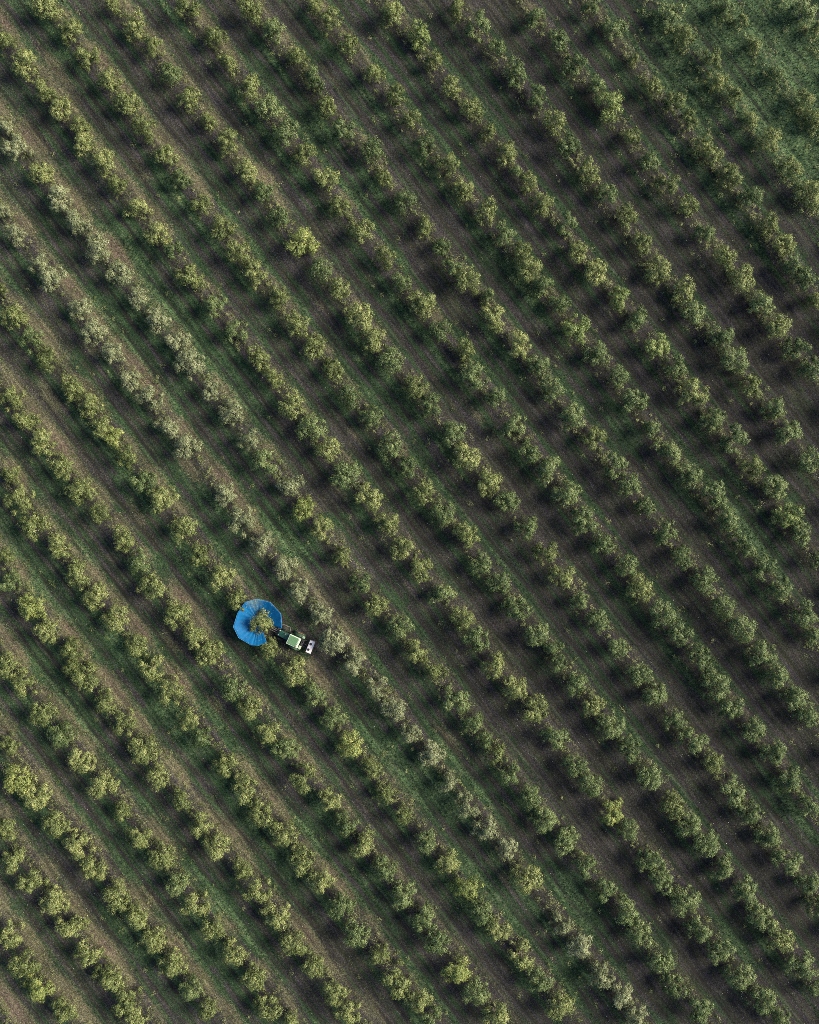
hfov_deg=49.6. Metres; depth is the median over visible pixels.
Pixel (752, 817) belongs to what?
olive tree
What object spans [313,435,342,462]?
olive tree
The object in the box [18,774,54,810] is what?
olive tree
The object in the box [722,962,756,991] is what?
olive tree
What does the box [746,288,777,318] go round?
olive tree
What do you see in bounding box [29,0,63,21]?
olive tree
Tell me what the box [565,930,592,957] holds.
silver olive tree
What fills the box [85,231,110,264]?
silver olive tree
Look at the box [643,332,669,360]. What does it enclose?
olive tree
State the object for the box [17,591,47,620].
bright olive tree
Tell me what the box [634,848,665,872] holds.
olive tree
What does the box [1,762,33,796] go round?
bright olive tree
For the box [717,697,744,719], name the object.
olive tree
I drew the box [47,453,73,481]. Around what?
olive tree
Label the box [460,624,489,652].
olive tree
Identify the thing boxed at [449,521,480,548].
olive tree
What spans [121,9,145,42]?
olive tree
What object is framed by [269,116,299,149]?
olive tree
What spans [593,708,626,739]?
olive tree
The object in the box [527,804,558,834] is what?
olive tree
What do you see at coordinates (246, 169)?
olive tree
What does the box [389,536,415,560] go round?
olive tree
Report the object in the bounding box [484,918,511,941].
olive tree
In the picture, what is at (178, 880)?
olive tree
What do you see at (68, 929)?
olive tree
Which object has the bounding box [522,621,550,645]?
olive tree
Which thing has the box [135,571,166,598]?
olive tree
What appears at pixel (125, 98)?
olive tree
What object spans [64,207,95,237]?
silver olive tree
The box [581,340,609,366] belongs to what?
olive tree
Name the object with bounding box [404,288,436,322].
olive tree
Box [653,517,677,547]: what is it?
olive tree
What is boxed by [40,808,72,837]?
olive tree
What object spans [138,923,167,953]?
olive tree
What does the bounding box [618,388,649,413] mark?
olive tree
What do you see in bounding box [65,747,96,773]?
olive tree
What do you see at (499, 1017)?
olive tree
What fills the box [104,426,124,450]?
bright olive tree
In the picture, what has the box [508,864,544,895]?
olive tree
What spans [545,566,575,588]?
olive tree
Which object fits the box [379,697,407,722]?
silver olive tree
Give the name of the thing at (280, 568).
silver olive tree
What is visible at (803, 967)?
olive tree
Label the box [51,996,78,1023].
olive tree
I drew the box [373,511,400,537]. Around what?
olive tree
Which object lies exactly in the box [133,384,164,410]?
silver olive tree
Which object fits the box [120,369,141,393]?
silver olive tree
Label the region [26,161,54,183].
olive tree
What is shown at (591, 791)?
olive tree
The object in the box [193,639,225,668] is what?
olive tree
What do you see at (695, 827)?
olive tree
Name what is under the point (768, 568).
olive tree
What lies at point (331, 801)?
olive tree
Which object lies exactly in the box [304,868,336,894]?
olive tree
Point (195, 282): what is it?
olive tree
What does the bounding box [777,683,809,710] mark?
olive tree
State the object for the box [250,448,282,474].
olive tree
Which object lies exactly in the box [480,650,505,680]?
olive tree
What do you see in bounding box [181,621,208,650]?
olive tree
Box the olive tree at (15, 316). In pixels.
[0,301,29,330]
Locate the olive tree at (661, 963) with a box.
[646,948,675,976]
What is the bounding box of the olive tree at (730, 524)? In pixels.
[714,504,741,539]
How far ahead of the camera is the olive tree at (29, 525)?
109.36 m
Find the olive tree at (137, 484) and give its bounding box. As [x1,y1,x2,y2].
[126,470,157,494]
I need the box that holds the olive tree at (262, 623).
[249,608,273,635]
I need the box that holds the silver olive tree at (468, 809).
[452,788,479,819]
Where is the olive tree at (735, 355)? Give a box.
[718,345,749,375]
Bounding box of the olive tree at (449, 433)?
[435,420,467,447]
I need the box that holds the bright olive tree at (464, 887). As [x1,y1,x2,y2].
[447,876,483,900]
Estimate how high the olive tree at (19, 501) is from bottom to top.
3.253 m
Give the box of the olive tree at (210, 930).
[198,917,228,940]
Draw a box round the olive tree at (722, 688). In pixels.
[698,673,730,703]
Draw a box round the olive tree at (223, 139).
[216,127,239,158]
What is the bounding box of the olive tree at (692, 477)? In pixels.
[673,461,703,491]
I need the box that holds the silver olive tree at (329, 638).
[317,628,349,656]
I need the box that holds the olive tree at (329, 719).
[318,702,349,730]
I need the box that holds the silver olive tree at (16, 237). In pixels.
[1,223,27,247]
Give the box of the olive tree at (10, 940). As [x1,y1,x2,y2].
[0,917,24,950]
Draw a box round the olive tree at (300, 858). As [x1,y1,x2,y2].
[288,843,314,877]
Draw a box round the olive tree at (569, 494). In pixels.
[549,478,582,508]
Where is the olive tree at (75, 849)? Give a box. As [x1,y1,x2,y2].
[61,827,96,860]
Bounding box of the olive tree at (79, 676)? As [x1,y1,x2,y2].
[70,660,100,693]
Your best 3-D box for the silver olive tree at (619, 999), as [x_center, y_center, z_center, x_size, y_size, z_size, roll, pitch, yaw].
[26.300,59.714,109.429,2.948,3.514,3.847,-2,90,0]
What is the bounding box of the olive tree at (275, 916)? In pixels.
[258,899,291,931]
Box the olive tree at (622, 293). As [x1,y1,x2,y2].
[607,285,629,312]
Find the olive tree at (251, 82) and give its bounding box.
[235,72,259,106]
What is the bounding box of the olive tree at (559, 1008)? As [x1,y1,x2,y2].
[544,989,575,1020]
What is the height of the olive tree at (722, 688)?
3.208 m
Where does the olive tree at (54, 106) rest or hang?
on the ground at (582, 810)
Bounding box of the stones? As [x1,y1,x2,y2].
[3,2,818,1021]
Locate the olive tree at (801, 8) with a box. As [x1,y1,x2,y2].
[785,0,818,24]
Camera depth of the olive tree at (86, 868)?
108.78 m
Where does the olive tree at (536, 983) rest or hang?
on the ground at (582, 810)
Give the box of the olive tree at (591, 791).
[577,771,604,797]
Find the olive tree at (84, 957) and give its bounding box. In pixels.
[73,939,105,968]
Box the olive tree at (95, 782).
[85,768,120,799]
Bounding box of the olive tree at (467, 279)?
[451,264,480,295]
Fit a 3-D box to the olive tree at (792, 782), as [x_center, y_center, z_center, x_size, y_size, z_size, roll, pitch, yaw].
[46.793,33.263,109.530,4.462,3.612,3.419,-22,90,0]
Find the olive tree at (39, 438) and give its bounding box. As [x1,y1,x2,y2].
[29,426,55,456]
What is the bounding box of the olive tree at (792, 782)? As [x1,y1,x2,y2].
[770,765,803,792]
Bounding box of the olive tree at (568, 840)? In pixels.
[553,825,580,858]
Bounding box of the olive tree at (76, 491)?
[64,475,99,506]
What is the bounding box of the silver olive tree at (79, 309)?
[67,297,93,321]
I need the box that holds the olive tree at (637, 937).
[625,916,654,949]
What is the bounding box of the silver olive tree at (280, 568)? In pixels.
[273,554,298,581]
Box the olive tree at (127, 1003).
[111,986,143,1019]
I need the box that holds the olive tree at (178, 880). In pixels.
[164,871,191,897]
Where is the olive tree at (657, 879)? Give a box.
[648,862,674,895]
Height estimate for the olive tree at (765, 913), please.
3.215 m
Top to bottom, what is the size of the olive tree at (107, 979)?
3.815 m
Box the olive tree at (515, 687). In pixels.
[500,675,527,699]
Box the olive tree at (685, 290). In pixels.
[671,273,695,306]
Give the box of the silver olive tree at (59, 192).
[46,184,72,214]
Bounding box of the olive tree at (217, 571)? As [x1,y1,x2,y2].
[205,562,237,590]
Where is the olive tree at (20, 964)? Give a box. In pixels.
[7,948,42,978]
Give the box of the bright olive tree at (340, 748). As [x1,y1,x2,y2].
[334,728,363,759]
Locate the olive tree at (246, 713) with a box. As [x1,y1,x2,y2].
[235,694,262,721]
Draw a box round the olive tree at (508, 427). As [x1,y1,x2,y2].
[499,411,526,438]
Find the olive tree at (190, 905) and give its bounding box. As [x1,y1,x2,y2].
[178,889,212,917]
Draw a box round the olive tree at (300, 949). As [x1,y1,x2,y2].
[277,929,308,956]
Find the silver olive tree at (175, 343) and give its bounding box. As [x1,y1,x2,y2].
[163,331,191,352]
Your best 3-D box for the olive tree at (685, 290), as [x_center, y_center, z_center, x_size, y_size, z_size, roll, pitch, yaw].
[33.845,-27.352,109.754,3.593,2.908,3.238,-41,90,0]
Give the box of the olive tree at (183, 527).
[165,514,197,542]
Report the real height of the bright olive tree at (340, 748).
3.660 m
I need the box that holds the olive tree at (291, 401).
[278,389,306,420]
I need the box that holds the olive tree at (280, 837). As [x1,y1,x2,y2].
[267,818,300,847]
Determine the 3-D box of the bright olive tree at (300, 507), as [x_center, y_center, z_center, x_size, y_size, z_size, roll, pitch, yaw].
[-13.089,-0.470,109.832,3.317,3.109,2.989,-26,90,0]
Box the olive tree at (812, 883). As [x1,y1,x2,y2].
[792,871,818,894]
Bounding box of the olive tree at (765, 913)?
[743,900,779,933]
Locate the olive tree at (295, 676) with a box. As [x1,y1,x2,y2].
[277,655,306,687]
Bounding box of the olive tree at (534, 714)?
[523,693,548,722]
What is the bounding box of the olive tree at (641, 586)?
[625,570,656,602]
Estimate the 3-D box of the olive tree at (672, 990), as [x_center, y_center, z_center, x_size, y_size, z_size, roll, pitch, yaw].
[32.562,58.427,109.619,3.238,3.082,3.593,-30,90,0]
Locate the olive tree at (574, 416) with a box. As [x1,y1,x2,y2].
[557,399,585,431]
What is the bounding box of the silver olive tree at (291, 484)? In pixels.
[274,474,306,494]
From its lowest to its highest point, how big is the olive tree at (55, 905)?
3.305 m
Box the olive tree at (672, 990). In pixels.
[657,972,690,999]
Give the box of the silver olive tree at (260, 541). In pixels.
[249,529,273,559]
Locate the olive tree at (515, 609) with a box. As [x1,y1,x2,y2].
[500,595,532,620]
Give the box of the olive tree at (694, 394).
[673,376,710,407]
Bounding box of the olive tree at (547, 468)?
[534,455,561,487]
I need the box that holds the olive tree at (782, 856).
[770,848,803,877]
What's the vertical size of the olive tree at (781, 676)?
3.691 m
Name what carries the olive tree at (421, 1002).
on the ground at (582, 810)
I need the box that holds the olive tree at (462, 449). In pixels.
[450,441,482,470]
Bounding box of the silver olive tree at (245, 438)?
[235,427,260,451]
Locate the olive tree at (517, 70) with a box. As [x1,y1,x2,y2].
[504,54,526,90]
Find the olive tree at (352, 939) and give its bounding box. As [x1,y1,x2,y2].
[342,917,371,948]
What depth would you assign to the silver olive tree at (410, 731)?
109.17 m
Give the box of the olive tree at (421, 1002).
[402,988,432,1013]
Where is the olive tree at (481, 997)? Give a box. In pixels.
[460,975,490,1008]
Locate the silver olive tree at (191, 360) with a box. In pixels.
[172,346,207,380]
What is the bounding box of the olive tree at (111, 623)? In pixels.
[99,603,128,634]
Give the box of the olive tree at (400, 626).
[384,612,414,640]
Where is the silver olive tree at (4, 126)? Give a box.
[0,119,15,137]
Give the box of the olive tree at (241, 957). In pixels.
[221,936,247,968]
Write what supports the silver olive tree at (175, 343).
on the ground at (582, 810)
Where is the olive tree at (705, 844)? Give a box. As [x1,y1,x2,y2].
[692,828,721,857]
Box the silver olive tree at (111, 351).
[98,341,125,363]
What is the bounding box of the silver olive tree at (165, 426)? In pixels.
[151,416,180,442]
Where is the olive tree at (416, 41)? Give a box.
[406,17,431,52]
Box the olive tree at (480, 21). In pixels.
[463,8,491,43]
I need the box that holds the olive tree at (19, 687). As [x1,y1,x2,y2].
[11,668,37,698]
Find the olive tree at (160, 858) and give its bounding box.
[147,840,177,869]
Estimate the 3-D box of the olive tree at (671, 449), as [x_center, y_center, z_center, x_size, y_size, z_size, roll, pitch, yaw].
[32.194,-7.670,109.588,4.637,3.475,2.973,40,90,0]
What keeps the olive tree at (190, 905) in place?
on the ground at (582, 810)
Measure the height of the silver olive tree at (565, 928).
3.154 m
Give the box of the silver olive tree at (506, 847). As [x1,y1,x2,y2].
[497,836,518,861]
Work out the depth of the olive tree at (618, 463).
108.72 m
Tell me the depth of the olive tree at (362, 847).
109.42 m
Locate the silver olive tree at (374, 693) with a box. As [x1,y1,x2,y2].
[363,670,388,701]
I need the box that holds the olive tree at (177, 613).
[163,597,192,630]
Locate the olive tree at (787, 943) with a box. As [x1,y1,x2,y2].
[765,917,796,953]
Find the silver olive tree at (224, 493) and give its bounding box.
[213,481,236,507]
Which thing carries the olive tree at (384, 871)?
on the ground at (582, 810)
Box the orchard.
[0,0,818,1023]
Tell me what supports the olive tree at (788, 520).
on the ground at (582, 810)
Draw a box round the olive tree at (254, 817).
[246,797,272,828]
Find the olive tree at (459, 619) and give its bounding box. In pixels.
[449,605,475,632]
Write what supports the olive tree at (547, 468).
on the ground at (582, 810)
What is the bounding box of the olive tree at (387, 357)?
[375,345,405,378]
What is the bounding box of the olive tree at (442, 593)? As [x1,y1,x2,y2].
[427,582,458,602]
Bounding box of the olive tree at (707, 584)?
[688,563,719,595]
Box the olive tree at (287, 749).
[270,735,301,760]
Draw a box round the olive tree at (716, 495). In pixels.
[701,479,726,509]
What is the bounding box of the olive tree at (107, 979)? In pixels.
[89,963,126,992]
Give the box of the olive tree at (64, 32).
[56,17,83,47]
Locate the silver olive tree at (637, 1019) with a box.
[622,1000,648,1023]
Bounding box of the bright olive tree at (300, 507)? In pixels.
[291,497,315,522]
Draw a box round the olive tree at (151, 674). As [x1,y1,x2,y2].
[136,652,164,682]
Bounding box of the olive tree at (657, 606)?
[647,597,677,629]
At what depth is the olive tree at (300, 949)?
108.96 m
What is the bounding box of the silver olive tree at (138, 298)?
[127,286,149,310]
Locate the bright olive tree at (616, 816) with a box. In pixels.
[601,797,623,825]
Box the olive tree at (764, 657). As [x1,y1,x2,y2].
[743,639,778,665]
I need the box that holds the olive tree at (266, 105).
[252,91,286,120]
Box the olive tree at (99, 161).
[89,147,115,178]
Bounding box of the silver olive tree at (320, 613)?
[308,601,333,624]
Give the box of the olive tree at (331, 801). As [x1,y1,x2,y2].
[317,787,342,811]
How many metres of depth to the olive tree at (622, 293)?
109.15 m
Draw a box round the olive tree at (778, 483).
[761,474,788,502]
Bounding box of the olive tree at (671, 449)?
[651,438,680,467]
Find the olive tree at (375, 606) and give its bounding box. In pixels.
[362,591,391,616]
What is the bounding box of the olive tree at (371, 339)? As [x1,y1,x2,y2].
[354,325,386,353]
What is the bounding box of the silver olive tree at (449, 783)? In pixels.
[437,768,458,792]
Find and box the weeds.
[0,0,818,1023]
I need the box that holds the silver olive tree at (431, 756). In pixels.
[416,739,447,767]
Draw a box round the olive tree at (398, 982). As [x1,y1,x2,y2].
[381,958,412,1000]
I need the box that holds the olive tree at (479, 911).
[467,896,493,926]
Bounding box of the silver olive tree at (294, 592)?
[285,576,308,605]
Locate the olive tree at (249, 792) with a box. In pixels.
[231,772,258,805]
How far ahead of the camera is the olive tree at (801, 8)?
109.20 m
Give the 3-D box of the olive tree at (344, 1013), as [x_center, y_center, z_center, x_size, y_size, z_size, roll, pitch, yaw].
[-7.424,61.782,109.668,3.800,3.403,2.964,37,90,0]
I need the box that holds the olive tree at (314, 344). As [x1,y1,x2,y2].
[302,333,327,360]
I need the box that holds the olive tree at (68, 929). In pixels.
[54,914,91,939]
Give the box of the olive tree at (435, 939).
[423,923,451,956]
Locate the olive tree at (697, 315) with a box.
[679,299,704,325]
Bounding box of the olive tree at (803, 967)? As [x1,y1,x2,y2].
[784,948,817,980]
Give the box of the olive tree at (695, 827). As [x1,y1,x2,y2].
[669,808,701,837]
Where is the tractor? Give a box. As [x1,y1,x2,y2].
[275,624,314,653]
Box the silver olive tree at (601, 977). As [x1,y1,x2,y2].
[587,959,615,990]
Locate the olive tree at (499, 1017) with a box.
[479,1001,509,1023]
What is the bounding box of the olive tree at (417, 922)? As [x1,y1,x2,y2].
[408,901,435,931]
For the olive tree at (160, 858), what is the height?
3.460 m
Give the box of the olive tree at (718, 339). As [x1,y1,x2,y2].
[703,323,734,353]
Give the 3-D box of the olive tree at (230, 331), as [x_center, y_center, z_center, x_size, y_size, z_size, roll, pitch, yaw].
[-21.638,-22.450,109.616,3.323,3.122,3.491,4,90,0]
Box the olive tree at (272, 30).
[261,15,286,45]
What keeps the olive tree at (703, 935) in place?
on the ground at (582, 810)
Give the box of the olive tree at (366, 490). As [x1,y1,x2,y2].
[353,481,385,512]
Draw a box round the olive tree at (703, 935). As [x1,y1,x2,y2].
[681,914,713,943]
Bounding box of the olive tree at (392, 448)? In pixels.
[376,428,402,460]
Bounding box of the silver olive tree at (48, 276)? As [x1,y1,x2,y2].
[37,264,67,292]
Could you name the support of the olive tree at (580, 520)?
on the ground at (582, 810)
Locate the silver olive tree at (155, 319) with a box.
[144,307,171,335]
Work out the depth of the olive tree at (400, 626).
108.93 m
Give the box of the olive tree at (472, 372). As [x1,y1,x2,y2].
[455,360,490,390]
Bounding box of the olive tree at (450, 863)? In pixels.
[432,848,462,873]
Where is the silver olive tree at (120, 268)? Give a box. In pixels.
[103,260,137,288]
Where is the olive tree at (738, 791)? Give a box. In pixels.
[718,772,745,807]
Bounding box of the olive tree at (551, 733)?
[538,726,571,750]
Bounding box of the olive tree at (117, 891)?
[99,878,129,914]
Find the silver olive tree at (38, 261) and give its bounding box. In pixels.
[26,252,50,276]
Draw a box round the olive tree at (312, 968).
[299,949,324,979]
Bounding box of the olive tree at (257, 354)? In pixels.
[246,344,270,371]
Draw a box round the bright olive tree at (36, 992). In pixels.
[22,973,55,1002]
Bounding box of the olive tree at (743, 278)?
[726,262,755,291]
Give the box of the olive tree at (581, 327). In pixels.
[559,313,591,346]
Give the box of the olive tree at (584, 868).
[570,849,596,880]
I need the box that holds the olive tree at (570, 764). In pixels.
[560,752,589,778]
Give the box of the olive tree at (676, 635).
[661,618,695,647]
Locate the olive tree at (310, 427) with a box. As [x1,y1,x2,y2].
[295,412,328,447]
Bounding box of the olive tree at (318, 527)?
[307,514,333,540]
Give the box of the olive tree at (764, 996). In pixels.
[744,984,777,1015]
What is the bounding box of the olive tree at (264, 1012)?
[251,992,282,1022]
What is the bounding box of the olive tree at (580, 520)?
[568,504,598,535]
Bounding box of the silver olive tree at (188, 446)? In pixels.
[172,432,203,460]
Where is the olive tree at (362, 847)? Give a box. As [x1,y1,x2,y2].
[346,828,376,857]
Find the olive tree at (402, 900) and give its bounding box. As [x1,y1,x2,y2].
[389,878,416,910]
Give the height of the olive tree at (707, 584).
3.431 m
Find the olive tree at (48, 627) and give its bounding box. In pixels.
[30,616,57,644]
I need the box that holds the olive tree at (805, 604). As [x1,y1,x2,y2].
[786,597,818,628]
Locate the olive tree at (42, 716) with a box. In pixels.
[27,700,57,727]
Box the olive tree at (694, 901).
[669,882,702,918]
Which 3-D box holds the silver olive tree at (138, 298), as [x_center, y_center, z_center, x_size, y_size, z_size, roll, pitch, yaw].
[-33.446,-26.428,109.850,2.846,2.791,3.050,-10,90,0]
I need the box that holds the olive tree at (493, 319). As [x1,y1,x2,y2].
[478,302,505,333]
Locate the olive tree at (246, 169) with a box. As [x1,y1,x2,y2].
[233,157,258,184]
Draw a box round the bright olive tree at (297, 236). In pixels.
[283,226,319,257]
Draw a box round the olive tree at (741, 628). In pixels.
[726,613,757,643]
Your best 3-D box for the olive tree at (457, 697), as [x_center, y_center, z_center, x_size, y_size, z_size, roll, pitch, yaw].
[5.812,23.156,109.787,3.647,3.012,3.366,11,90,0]
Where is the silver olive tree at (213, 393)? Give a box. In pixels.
[199,378,223,402]
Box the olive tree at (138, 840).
[124,826,152,848]
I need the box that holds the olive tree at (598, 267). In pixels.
[582,257,607,287]
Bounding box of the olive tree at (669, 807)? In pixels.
[658,788,686,821]
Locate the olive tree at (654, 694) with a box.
[640,680,668,705]
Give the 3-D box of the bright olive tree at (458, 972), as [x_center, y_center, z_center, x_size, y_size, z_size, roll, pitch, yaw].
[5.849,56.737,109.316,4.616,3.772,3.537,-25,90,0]
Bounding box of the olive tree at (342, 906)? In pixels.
[324,891,356,921]
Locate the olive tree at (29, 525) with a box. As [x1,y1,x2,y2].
[17,511,51,541]
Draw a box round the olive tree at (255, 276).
[241,258,268,292]
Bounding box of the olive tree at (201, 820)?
[187,810,214,839]
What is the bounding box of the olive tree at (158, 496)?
[147,483,179,514]
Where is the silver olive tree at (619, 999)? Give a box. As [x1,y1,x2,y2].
[610,981,633,1010]
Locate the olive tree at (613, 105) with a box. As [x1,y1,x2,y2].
[594,89,624,123]
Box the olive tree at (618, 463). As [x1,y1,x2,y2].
[602,451,627,480]
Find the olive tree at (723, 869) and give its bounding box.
[706,851,734,880]
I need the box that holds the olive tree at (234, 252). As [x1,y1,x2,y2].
[225,239,250,267]
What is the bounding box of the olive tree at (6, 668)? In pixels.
[0,650,26,682]
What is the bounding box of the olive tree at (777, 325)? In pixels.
[765,311,793,339]
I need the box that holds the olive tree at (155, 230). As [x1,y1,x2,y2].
[142,220,173,247]
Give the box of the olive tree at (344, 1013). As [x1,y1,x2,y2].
[332,998,360,1023]
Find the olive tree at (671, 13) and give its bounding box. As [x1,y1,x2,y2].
[652,2,686,29]
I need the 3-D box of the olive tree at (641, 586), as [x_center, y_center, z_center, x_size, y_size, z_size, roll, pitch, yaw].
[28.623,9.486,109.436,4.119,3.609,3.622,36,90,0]
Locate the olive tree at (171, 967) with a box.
[156,946,189,979]
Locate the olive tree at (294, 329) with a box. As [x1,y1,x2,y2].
[283,309,310,337]
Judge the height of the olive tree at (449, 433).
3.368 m
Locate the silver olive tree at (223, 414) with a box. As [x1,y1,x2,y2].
[216,396,244,427]
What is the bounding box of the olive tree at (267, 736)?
[252,722,281,745]
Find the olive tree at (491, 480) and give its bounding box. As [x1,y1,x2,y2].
[476,466,502,497]
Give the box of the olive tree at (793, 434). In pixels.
[773,419,803,445]
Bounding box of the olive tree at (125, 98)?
[111,87,141,115]
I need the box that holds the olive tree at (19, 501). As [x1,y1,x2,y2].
[3,484,35,515]
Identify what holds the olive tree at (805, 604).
on the ground at (582, 810)
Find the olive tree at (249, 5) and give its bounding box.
[235,0,264,26]
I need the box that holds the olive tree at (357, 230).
[346,217,375,245]
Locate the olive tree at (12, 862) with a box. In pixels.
[0,846,26,874]
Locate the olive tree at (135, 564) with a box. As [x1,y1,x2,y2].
[127,546,150,575]
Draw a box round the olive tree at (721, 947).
[705,939,736,966]
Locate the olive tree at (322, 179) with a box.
[311,166,339,192]
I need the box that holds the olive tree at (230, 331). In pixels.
[222,317,248,343]
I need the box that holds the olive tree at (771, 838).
[751,821,783,849]
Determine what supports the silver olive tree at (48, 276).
on the ground at (582, 810)
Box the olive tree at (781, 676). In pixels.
[760,662,789,690]
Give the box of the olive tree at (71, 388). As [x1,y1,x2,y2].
[60,372,85,402]
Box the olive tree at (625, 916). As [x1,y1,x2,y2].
[614,893,638,925]
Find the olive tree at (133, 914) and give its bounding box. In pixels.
[117,897,149,931]
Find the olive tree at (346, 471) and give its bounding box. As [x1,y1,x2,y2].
[327,459,361,489]
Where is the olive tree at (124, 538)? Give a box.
[112,523,135,552]
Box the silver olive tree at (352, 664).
[342,647,366,675]
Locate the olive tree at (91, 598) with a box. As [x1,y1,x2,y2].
[79,579,110,610]
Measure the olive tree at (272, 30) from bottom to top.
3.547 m
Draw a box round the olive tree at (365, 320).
[342,302,374,330]
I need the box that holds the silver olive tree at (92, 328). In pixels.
[80,316,109,346]
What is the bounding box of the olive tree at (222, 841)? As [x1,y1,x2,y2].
[202,830,230,861]
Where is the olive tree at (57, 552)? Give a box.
[47,532,71,558]
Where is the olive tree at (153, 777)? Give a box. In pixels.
[143,760,170,792]
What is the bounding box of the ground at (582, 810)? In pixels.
[0,0,818,1023]
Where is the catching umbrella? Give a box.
[233,599,281,645]
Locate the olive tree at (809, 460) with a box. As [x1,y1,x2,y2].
[795,444,818,473]
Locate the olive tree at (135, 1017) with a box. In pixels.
[123,1002,148,1023]
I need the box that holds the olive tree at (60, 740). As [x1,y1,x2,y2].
[44,718,81,749]
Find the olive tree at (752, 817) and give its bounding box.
[732,796,764,825]
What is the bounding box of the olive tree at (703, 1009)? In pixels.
[688,995,713,1023]
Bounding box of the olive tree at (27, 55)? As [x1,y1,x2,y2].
[10,47,37,82]
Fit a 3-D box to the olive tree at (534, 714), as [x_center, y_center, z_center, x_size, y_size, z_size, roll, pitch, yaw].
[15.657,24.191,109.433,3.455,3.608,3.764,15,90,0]
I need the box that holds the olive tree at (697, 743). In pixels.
[676,725,709,754]
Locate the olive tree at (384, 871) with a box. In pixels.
[369,851,398,882]
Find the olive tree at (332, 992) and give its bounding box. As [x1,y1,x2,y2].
[322,980,347,1007]
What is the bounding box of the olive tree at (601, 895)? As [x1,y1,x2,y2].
[592,877,616,904]
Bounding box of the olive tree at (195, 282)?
[173,263,207,289]
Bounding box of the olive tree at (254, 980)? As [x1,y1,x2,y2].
[239,960,266,991]
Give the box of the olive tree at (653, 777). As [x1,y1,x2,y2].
[635,760,664,790]
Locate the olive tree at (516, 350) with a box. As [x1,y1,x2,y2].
[508,329,531,358]
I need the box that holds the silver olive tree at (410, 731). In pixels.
[399,722,421,742]
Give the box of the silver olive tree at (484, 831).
[470,815,498,840]
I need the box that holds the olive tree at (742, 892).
[730,873,757,905]
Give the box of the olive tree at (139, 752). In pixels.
[125,734,164,765]
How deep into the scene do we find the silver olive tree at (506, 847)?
109.08 m
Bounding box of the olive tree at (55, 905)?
[38,884,72,916]
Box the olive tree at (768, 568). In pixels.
[749,552,777,583]
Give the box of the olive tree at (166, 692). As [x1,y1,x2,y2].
[157,673,185,706]
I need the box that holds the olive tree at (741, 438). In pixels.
[717,421,750,453]
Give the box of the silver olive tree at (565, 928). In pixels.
[547,909,573,935]
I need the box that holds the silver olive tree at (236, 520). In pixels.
[226,505,256,538]
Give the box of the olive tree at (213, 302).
[201,292,227,318]
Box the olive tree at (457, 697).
[441,685,470,714]
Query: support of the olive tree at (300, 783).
on the ground at (582, 810)
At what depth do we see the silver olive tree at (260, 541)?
109.07 m
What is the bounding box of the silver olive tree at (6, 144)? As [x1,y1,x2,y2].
[0,133,34,163]
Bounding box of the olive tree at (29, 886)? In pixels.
[15,868,49,893]
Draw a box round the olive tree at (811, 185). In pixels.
[791,178,818,212]
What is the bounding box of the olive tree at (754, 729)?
[740,715,766,742]
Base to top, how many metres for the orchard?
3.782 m
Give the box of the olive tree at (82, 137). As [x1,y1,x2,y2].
[73,125,96,157]
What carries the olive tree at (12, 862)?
on the ground at (582, 810)
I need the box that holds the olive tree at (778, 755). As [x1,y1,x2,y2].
[758,737,786,764]
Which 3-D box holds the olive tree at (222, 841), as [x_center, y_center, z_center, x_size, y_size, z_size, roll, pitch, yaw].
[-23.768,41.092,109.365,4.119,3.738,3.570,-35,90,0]
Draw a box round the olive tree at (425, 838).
[414,826,437,855]
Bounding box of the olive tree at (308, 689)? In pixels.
[299,679,329,706]
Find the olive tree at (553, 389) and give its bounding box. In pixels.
[538,373,563,403]
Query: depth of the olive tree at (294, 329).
109.09 m
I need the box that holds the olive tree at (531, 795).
[519,782,543,811]
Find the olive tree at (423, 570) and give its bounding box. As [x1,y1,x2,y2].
[409,556,433,582]
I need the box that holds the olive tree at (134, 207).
[122,196,153,216]
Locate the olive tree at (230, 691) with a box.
[219,672,247,702]
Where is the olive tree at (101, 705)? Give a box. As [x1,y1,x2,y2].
[94,687,116,717]
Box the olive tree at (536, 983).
[523,965,553,992]
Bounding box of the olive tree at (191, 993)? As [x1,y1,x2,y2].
[176,972,206,1000]
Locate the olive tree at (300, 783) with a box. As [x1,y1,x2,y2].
[288,761,316,795]
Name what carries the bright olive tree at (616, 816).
on the ground at (582, 810)
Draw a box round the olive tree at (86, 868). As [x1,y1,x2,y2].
[79,854,108,881]
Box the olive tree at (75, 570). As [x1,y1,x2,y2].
[63,557,90,591]
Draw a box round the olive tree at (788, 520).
[769,502,804,527]
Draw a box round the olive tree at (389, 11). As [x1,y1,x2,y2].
[378,0,404,28]
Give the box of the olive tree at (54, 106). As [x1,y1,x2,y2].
[48,96,72,120]
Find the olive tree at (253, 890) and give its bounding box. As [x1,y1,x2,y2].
[240,877,272,903]
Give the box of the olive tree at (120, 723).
[111,707,138,736]
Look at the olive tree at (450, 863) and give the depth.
109.30 m
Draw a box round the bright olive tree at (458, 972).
[439,955,472,983]
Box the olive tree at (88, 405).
[76,393,106,419]
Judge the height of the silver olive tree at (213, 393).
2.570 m
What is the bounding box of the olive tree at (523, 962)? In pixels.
[505,939,534,970]
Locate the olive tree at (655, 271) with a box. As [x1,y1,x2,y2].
[641,253,670,286]
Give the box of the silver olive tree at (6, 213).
[0,203,14,217]
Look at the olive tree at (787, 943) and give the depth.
108.85 m
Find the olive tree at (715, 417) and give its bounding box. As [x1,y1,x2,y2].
[695,406,726,433]

